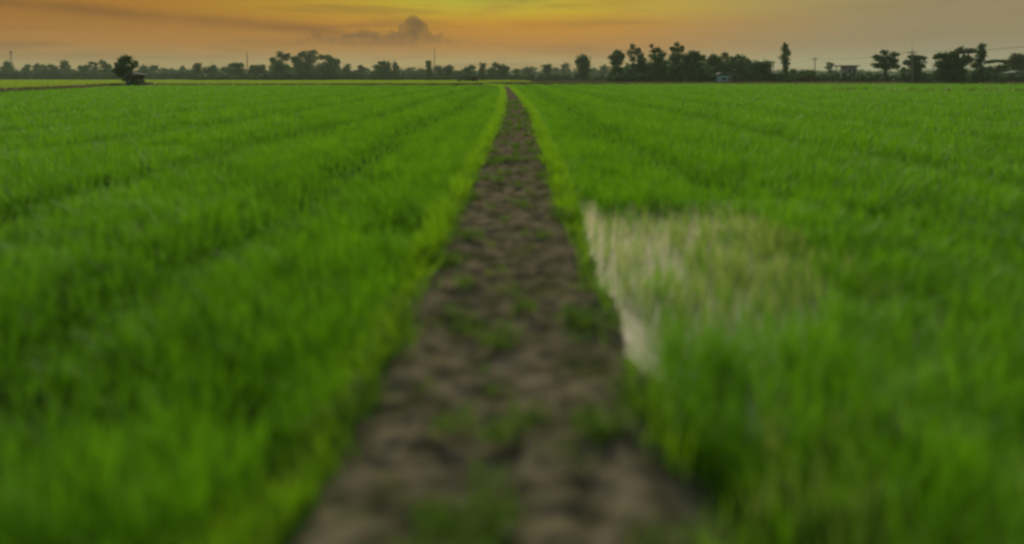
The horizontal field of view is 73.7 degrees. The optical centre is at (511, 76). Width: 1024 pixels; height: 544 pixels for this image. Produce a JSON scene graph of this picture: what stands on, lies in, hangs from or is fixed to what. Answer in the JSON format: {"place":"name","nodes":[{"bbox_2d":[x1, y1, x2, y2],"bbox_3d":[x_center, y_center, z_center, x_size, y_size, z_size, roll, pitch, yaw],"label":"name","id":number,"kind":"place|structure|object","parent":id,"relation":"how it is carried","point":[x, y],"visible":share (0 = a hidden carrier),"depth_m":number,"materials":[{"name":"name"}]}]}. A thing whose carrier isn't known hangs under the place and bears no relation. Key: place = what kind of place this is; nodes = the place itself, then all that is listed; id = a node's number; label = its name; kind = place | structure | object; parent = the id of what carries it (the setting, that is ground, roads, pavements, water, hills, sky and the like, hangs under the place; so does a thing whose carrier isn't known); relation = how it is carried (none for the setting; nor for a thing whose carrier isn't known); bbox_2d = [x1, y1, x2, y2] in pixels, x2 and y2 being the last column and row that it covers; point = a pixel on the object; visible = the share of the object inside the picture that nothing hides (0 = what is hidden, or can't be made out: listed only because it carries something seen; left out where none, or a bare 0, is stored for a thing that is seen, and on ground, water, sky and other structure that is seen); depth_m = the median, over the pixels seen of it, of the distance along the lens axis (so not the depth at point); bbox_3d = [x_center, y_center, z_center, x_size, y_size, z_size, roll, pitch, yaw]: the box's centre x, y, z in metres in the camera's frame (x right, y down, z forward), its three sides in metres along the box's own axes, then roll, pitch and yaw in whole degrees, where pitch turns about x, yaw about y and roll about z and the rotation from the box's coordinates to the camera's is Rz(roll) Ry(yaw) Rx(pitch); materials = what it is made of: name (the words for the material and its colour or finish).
{"place":"outdoors","nodes":[
{"label":"outdoors","id":0,"kind":"place"},
{"bbox_2d":[246,85,738,543],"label":"path","id":1,"kind":"structure","parent":0,"point":[400,454],"depth_m":3.28,"materials":[{"name":"brown soil"}]},
{"bbox_2d":[272,99,751,543],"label":"path weeds","id":2,"kind":"object","parent":1,"relation":"on","point":[445,521],"visible":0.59,"depth_m":3.20,"materials":[{"name":"green plant"}]},
{"bbox_2d":[0,78,1023,543],"bbox_3d":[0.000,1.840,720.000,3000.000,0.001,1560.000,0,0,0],"label":"ground","id":3,"kind":"structure","parent":0,"point":[270,440],"depth_m":3.75,"materials":[{"name":"soil"}]},
{"bbox_2d":[0,61,15,70],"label":"distant tree","id":4,"kind":"object","parent":3,"relation":"on","point":[7,65],"visible":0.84,"depth_m":430.11,"materials":[{"name":"green plant"}]},
{"bbox_2d":[20,64,31,71],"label":"distant tree","id":5,"kind":"object","parent":3,"relation":"on","point":[27,66],"visible":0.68,"depth_m":469.59,"materials":[{"name":"green plant"}]},
{"bbox_2d":[31,63,42,70],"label":"distant tree","id":6,"kind":"object","parent":3,"relation":"on","point":[36,66],"visible":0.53,"depth_m":439.65,"materials":[{"name":"green plant"}]},
{"bbox_2d":[40,63,48,74],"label":"distant tree","id":7,"kind":"object","parent":3,"relation":"on","point":[43,67],"visible":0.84,"depth_m":408.79,"materials":[{"name":"green plant"}]},
{"bbox_2d":[46,64,58,71],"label":"distant tree","id":8,"kind":"object","parent":3,"relation":"on","point":[51,66],"visible":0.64,"depth_m":408.88,"materials":[{"name":"green plant"}]},
{"bbox_2d":[58,60,72,73],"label":"distant tree","id":9,"kind":"object","parent":3,"relation":"on","point":[65,65],"visible":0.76,"depth_m":413.92,"materials":[{"name":"green plant"}]},
{"bbox_2d":[77,64,90,71],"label":"distant tree","id":10,"kind":"object","parent":3,"relation":"on","point":[83,68],"visible":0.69,"depth_m":429.76,"materials":[{"name":"green plant"}]},
{"bbox_2d":[91,62,99,71],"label":"distant tree","id":11,"kind":"object","parent":3,"relation":"on","point":[95,66],"visible":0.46,"depth_m":439.53,"materials":[{"name":"green plant"}]},
{"bbox_2d":[97,59,111,72],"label":"distant tree","id":12,"kind":"object","parent":3,"relation":"on","point":[105,66],"visible":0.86,"depth_m":419.18,"materials":[{"name":"green plant"}]},
{"bbox_2d":[109,54,138,82],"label":"broadleaf tree","id":13,"kind":"object","parent":3,"relation":"on","point":[120,69],"visible":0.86,"depth_m":130.65,"materials":[{"name":"green plant"}]},
{"bbox_2d":[122,73,146,85],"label":"field hut","id":14,"kind":"object","parent":3,"relation":"on","point":[134,78],"visible":0.57,"depth_m":128.45,"materials":[{"name":"grey metal"}]},
{"bbox_2d":[128,79,144,85],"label":"shrub","id":15,"kind":"object","parent":3,"relation":"on","point":[135,82],"visible":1,"depth_m":125.88,"materials":[{"name":"green plant"}]},
{"bbox_2d":[136,64,149,72],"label":"distant tree","id":16,"kind":"object","parent":3,"relation":"on","point":[143,67],"visible":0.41,"depth_m":418.48,"materials":[{"name":"green plant"}]},
{"bbox_2d":[137,82,155,85],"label":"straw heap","id":17,"kind":"object","parent":3,"relation":"on","point":[147,83],"visible":0.25,"depth_m":128.25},
{"bbox_2d":[146,64,158,71],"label":"distant tree","id":18,"kind":"object","parent":3,"relation":"on","point":[155,68],"visible":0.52,"depth_m":429.45,"materials":[{"name":"green plant"}]},
{"bbox_2d":[177,66,188,70],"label":"distant tree","id":19,"kind":"object","parent":3,"relation":"on","point":[182,68],"visible":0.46,"depth_m":429.70,"materials":[{"name":"green plant"}]},
{"bbox_2d":[191,62,205,76],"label":"field edge tree","id":20,"kind":"object","parent":3,"relation":"on","point":[196,68],"visible":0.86,"depth_m":359.39,"materials":[{"name":"green plant"}]},
{"bbox_2d":[202,66,211,74],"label":"field edge tree","id":21,"kind":"object","parent":3,"relation":"on","point":[205,69],"visible":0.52,"depth_m":368.97,"materials":[{"name":"green plant"}]},
{"bbox_2d":[209,64,218,73],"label":"field edge tree","id":22,"kind":"object","parent":3,"relation":"on","point":[214,68],"visible":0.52,"depth_m":368.89,"materials":[{"name":"green plant"}]},
{"bbox_2d":[218,66,230,73],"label":"field edge tree","id":23,"kind":"object","parent":3,"relation":"on","point":[224,68],"visible":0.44,"depth_m":368.91,"materials":[{"name":"green plant"}]},
{"bbox_2d":[225,62,245,75],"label":"field edge tree","id":24,"kind":"object","parent":3,"relation":"on","point":[235,67],"visible":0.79,"depth_m":357.98,"materials":[{"name":"green plant"}]},
{"bbox_2d":[0,84,500,543],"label":"rice crop","id":25,"kind":"object","parent":3,"relation":"on","point":[59,158],"visible":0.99,"depth_m":5.82,"materials":[{"name":"green plant"}]},
{"bbox_2d":[247,64,269,74],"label":"field edge tree","id":26,"kind":"object","parent":3,"relation":"on","point":[256,69],"visible":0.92,"depth_m":357.95,"materials":[{"name":"green plant"}]},
{"bbox_2d":[0,79,533,88],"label":"ripening rice","id":27,"kind":"object","parent":3,"relation":"on","point":[8,83],"visible":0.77,"depth_m":218.93,"materials":[{"name":"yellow plant"}]},
{"bbox_2d":[267,50,293,79],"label":"spreading tree","id":28,"kind":"object","parent":3,"relation":"on","point":[280,66],"visible":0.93,"depth_m":349.08,"materials":[{"name":"green plant"}]},
{"bbox_2d":[289,50,318,79],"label":"spreading tree","id":29,"kind":"object","parent":3,"relation":"on","point":[306,65],"visible":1,"depth_m":343.28,"materials":[{"name":"green plant"}]},
{"bbox_2d":[0,62,608,80],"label":"undergrowth","id":30,"kind":"object","parent":3,"relation":"on","point":[12,74],"visible":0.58,"depth_m":398.82,"materials":[{"name":"green plant"}]},
{"bbox_2d":[161,83,486,85],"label":"field bund","id":31,"kind":"structure","parent":3,"relation":"on","point":[346,84],"depth_m":138.97,"materials":[{"name":"green plant"}]},
{"bbox_2d":[0,81,1023,92],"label":"dry grass","id":32,"kind":"structure","parent":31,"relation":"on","point":[26,88],"depth_m":147.32,"materials":[{"name":"green plant"}]},
{"bbox_2d":[317,54,347,79],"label":"spreading tree","id":33,"kind":"object","parent":3,"relation":"on","point":[332,72],"visible":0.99,"depth_m":348.71,"materials":[{"name":"green plant"}]},
{"bbox_2d":[341,63,351,72],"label":"field edge tree","id":34,"kind":"object","parent":3,"relation":"on","point":[346,68],"visible":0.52,"depth_m":368.75,"materials":[{"name":"green plant"}]},
{"bbox_2d":[352,64,370,75],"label":"field edge tree","id":35,"kind":"object","parent":3,"relation":"on","point":[360,67],"visible":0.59,"depth_m":379.73,"materials":[{"name":"green plant"}]},
{"bbox_2d":[372,60,391,75],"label":"field edge tree","id":36,"kind":"object","parent":3,"relation":"on","point":[384,67],"visible":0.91,"depth_m":349.36,"materials":[{"name":"green plant"}]},
{"bbox_2d":[388,60,401,74],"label":"field edge tree","id":37,"kind":"object","parent":3,"relation":"on","point":[395,67],"visible":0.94,"depth_m":349.03,"materials":[{"name":"green plant"}]},
{"bbox_2d":[404,67,416,74],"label":"field edge tree","id":38,"kind":"object","parent":3,"relation":"on","point":[408,70],"visible":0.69,"depth_m":518.54,"materials":[{"name":"green plant"}]},
{"bbox_2d":[416,68,424,73],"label":"field edge tree","id":39,"kind":"object","parent":3,"relation":"on","point":[419,70],"visible":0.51,"depth_m":379.04,"materials":[{"name":"green plant"}]},
{"bbox_2d":[424,60,436,76],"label":"field edge tree","id":40,"kind":"object","parent":3,"relation":"on","point":[429,68],"visible":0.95,"depth_m":339.75,"materials":[{"name":"green plant"}]},
{"bbox_2d":[434,65,444,75],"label":"field edge tree","id":41,"kind":"object","parent":3,"relation":"on","point":[438,68],"visible":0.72,"depth_m":349.32,"materials":[{"name":"green plant"}]},
{"bbox_2d":[440,64,457,77],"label":"field edge tree","id":42,"kind":"object","parent":3,"relation":"on","point":[447,70],"visible":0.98,"depth_m":344.00,"materials":[{"name":"green plant"}]},
{"bbox_2d":[148,83,779,543],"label":"verge grass","id":43,"kind":"structure","parent":3,"relation":"on","point":[274,515],"depth_m":3.70,"materials":[{"name":"green plant"}]},
{"bbox_2d":[462,73,473,80],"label":"shelter bush","id":44,"kind":"object","parent":3,"relation":"on","point":[466,78],"visible":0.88,"depth_m":251.94,"materials":[{"name":"green plant"}]},
{"bbox_2d":[462,64,476,74],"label":"field edge tree","id":45,"kind":"object","parent":3,"relation":"on","point":[468,70],"visible":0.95,"depth_m":329.25,"materials":[{"name":"green plant"}]},
{"bbox_2d":[468,74,486,80],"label":"open shelter","id":46,"kind":"object","parent":3,"relation":"on","point":[473,78],"visible":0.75,"depth_m":251.30,"materials":[{"name":"grey"}]},
{"bbox_2d":[478,62,486,76],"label":"field edge tree","id":47,"kind":"object","parent":3,"relation":"on","point":[481,69],"visible":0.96,"depth_m":309.35,"materials":[{"name":"green plant"}]},
{"bbox_2d":[15,68,974,76],"bbox_3d":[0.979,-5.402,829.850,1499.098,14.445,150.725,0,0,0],"label":"distant woodland","id":48,"kind":"object","parent":3,"relation":"on","point":[818,72],"visible":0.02,"depth_m":812.94,"materials":[{"name":"green plant"}]},
{"bbox_2d":[187,73,811,81],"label":"green shrubbery","id":49,"kind":"object","parent":3,"relation":"on","point":[664,77],"visible":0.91,"depth_m":336.15,"materials":[{"name":"green plant"}]},
{"bbox_2d":[486,61,512,76],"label":"field edge tree","id":50,"kind":"object","parent":3,"relation":"on","point":[501,69],"visible":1,"depth_m":328.23,"materials":[{"name":"green plant"}]},
{"bbox_2d":[512,69,520,74],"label":"field edge tree","id":51,"kind":"object","parent":3,"relation":"on","point":[516,71],"visible":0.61,"depth_m":378.70,"materials":[{"name":"green plant"}]},
{"bbox_2d":[520,66,539,76],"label":"field edge tree","id":52,"kind":"object","parent":3,"relation":"on","point":[526,71],"visible":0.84,"depth_m":468.85,"materials":[{"name":"green plant"}]},
{"bbox_2d":[540,64,553,74],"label":"field edge tree","id":53,"kind":"object","parent":3,"relation":"on","point":[546,68],"visible":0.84,"depth_m":339.72,"materials":[{"name":"green plant"}]},
{"bbox_2d":[552,67,559,74],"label":"field edge tree","id":54,"kind":"object","parent":3,"relation":"on","point":[555,70],"visible":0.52,"depth_m":558.32,"materials":[{"name":"green plant"}]},
{"bbox_2d":[558,62,572,74],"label":"field edge tree","id":55,"kind":"object","parent":3,"relation":"on","point":[565,69],"visible":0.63,"depth_m":519.90,"materials":[{"name":"green plant"}]},
{"bbox_2d":[572,54,592,81],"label":"field edge tree","id":56,"kind":"object","parent":3,"relation":"on","point":[583,67],"visible":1,"depth_m":263.75,"materials":[{"name":"green plant"}]},
{"bbox_2d":[590,67,597,74],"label":"field edge tree","id":57,"kind":"object","parent":3,"relation":"on","point":[592,71],"visible":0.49,"depth_m":558.38,"materials":[{"name":"green plant"}]},
{"bbox_2d":[595,64,610,75],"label":"field edge tree","id":58,"kind":"object","parent":3,"relation":"on","point":[603,69],"visible":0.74,"depth_m":479.25,"materials":[{"name":"green plant"}]},
{"bbox_2d":[607,49,629,75],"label":"slender tree","id":59,"kind":"object","parent":3,"relation":"on","point":[617,60],"visible":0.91,"depth_m":204.09,"materials":[{"name":"green plant"}]},
{"bbox_2d":[625,43,637,69],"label":"slender tree","id":60,"kind":"object","parent":3,"relation":"on","point":[632,46],"visible":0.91,"depth_m":214.74,"materials":[{"name":"green plant"}]},
{"bbox_2d":[635,47,647,71],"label":"slender tree","id":61,"kind":"object","parent":3,"relation":"on","point":[640,55],"visible":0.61,"depth_m":209.94,"materials":[{"name":"green plant"}]},
{"bbox_2d":[644,44,670,80],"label":"slender tree","id":62,"kind":"object","parent":3,"relation":"on","point":[658,64],"visible":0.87,"depth_m":194.70,"materials":[{"name":"green plant"}]},
{"bbox_2d":[666,41,686,76],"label":"tall tree","id":63,"kind":"object","parent":3,"relation":"on","point":[673,56],"visible":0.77,"depth_m":199.45,"materials":[{"name":"green plant"}]},
{"bbox_2d":[677,50,710,81],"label":"broad tree","id":64,"kind":"object","parent":3,"relation":"on","point":[692,57],"visible":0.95,"depth_m":191.42,"materials":[{"name":"green plant"}]},
{"bbox_2d":[703,54,724,73],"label":"broad tree","id":65,"kind":"object","parent":3,"relation":"on","point":[713,61],"visible":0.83,"depth_m":199.77,"materials":[{"name":"green plant"}]},
{"bbox_2d":[719,52,729,61],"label":"thin tree","id":66,"kind":"object","parent":3,"relation":"on","point":[724,56],"visible":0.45,"depth_m":214.69,"materials":[{"name":"green plant"}]},
{"bbox_2d":[715,72,737,81],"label":"blue hut","id":67,"kind":"object","parent":3,"relation":"on","point":[725,78],"visible":0.88,"depth_m":174.60,"materials":[{"name":"grey metal"}]},
{"bbox_2d":[726,54,752,75],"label":"broad tree","id":68,"kind":"object","parent":3,"relation":"on","point":[738,65],"visible":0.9,"depth_m":199.40,"materials":[{"name":"green plant"}]},
{"bbox_2d":[749,59,778,81],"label":"round bush","id":69,"kind":"object","parent":3,"relation":"on","point":[763,67],"visible":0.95,"depth_m":189.57,"materials":[{"name":"green plant"}]},
{"bbox_2d":[514,83,1013,84],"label":"field bund","id":70,"kind":"structure","parent":3,"relation":"on","point":[711,83],"depth_m":159.82,"materials":[{"name":"green plant"}]},
{"bbox_2d":[511,83,1023,543],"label":"rice crop","id":71,"kind":"object","parent":3,"relation":"on","point":[987,222],"visible":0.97,"depth_m":5.51,"materials":[{"name":"green plant"}]},
{"bbox_2d":[778,42,790,74],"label":"column tree","id":72,"kind":"object","parent":3,"relation":"on","point":[786,52],"visible":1,"depth_m":189.71,"materials":[{"name":"green plant"}]},
{"bbox_2d":[788,68,796,78],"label":"tree","id":73,"kind":"object","parent":3,"relation":"on","point":[793,72],"visible":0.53,"depth_m":204.10,"materials":[{"name":"green plant"}]},
{"bbox_2d":[797,69,813,74],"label":"tree","id":74,"kind":"object","parent":3,"relation":"on","point":[802,71],"visible":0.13,"depth_m":199.52,"materials":[{"name":"green plant"}]},
{"bbox_2d":[604,55,1023,81],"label":"undergrowth","id":75,"kind":"object","parent":3,"relation":"on","point":[635,75],"visible":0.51,"depth_m":191.04,"materials":[{"name":"green plant"}]},
{"bbox_2d":[823,62,835,75],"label":"distant tree","id":76,"kind":"object","parent":3,"relation":"on","point":[829,67],"visible":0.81,"depth_m":419.02,"materials":[{"name":"green plant"}]},
{"bbox_2d":[870,49,901,81],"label":"broad tree","id":77,"kind":"object","parent":3,"relation":"on","point":[884,58],"visible":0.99,"depth_m":177.46,"materials":[{"name":"green plant"}]},
{"bbox_2d":[897,67,906,80],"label":"tree","id":78,"kind":"object","parent":3,"relation":"on","point":[902,71],"visible":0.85,"depth_m":184.33,"materials":[{"name":"green plant"}]},
{"bbox_2d":[907,51,915,81],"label":"power pole","id":79,"kind":"object","parent":3,"relation":"on","point":[911,65],"visible":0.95,"depth_m":168.00,"materials":[{"name":"concrete"}]},
{"bbox_2d":[916,46,1022,51],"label":"power line","id":80,"kind":"object","parent":79,"relation":"attached to","point":[937,51],"visible":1,"depth_m":157.14,"materials":[{"name":"grey metal"}]},
{"bbox_2d":[901,54,927,81],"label":"broad tree","id":81,"kind":"object","parent":3,"relation":"on","point":[918,65],"visible":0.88,"depth_m":179.46,"materials":[{"name":"green plant"}]},
{"bbox_2d":[929,46,976,82],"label":"great tree","id":82,"kind":"object","parent":3,"relation":"on","point":[949,66],"visible":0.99,"depth_m":167.42,"materials":[{"name":"green plant"}]},
{"bbox_2d":[967,42,988,81],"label":"oval tree","id":83,"kind":"object","parent":3,"relation":"on","point":[977,64],"visible":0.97,"depth_m":171.73,"materials":[{"name":"green plant"}]},
{"bbox_2d":[966,69,993,81],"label":"tree","id":84,"kind":"object","parent":3,"relation":"on","point":[984,76],"visible":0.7,"depth_m":175.92,"materials":[{"name":"green plant"}]},
{"bbox_2d":[984,59,1010,72],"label":"flat tree","id":85,"kind":"object","parent":3,"relation":"on","point":[1000,67],"visible":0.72,"depth_m":199.44,"materials":[{"name":"green plant"}]},
{"bbox_2d":[1003,52,1023,72],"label":"round tree","id":86,"kind":"object","parent":3,"relation":"on","point":[1017,62],"visible":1,"depth_m":194.01,"materials":[{"name":"green plant"}]},
{"bbox_2d":[1004,71,1023,75],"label":"farm shed","id":87,"kind":"structure","parent":3,"relation":"on","point":[1015,72],"depth_m":189.62,"materials":[{"name":"grey metal"}]},
{"bbox_2d":[0,0,1023,71],"label":"sky","id":88,"kind":"structure","parent":0,"point":[168,34],"materials":[{"name":"orange"}]},
{"bbox_2d":[578,200,1023,438],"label":"paddy water","id":89,"kind":"structure","parent":0,"point":[634,322],"depth_m":5.70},
{"bbox_2d":[595,204,1023,543],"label":"sparse grass","id":90,"kind":"structure","parent":89,"relation":"on","point":[809,507],"depth_m":5.12,"materials":[{"name":"plant"}]},
{"bbox_2d":[833,65,859,79],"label":"raised house","id":91,"kind":"structure","parent":0,"point":[849,68],"depth_m":228.00,"materials":[{"name":"grey metal"}]}
]}

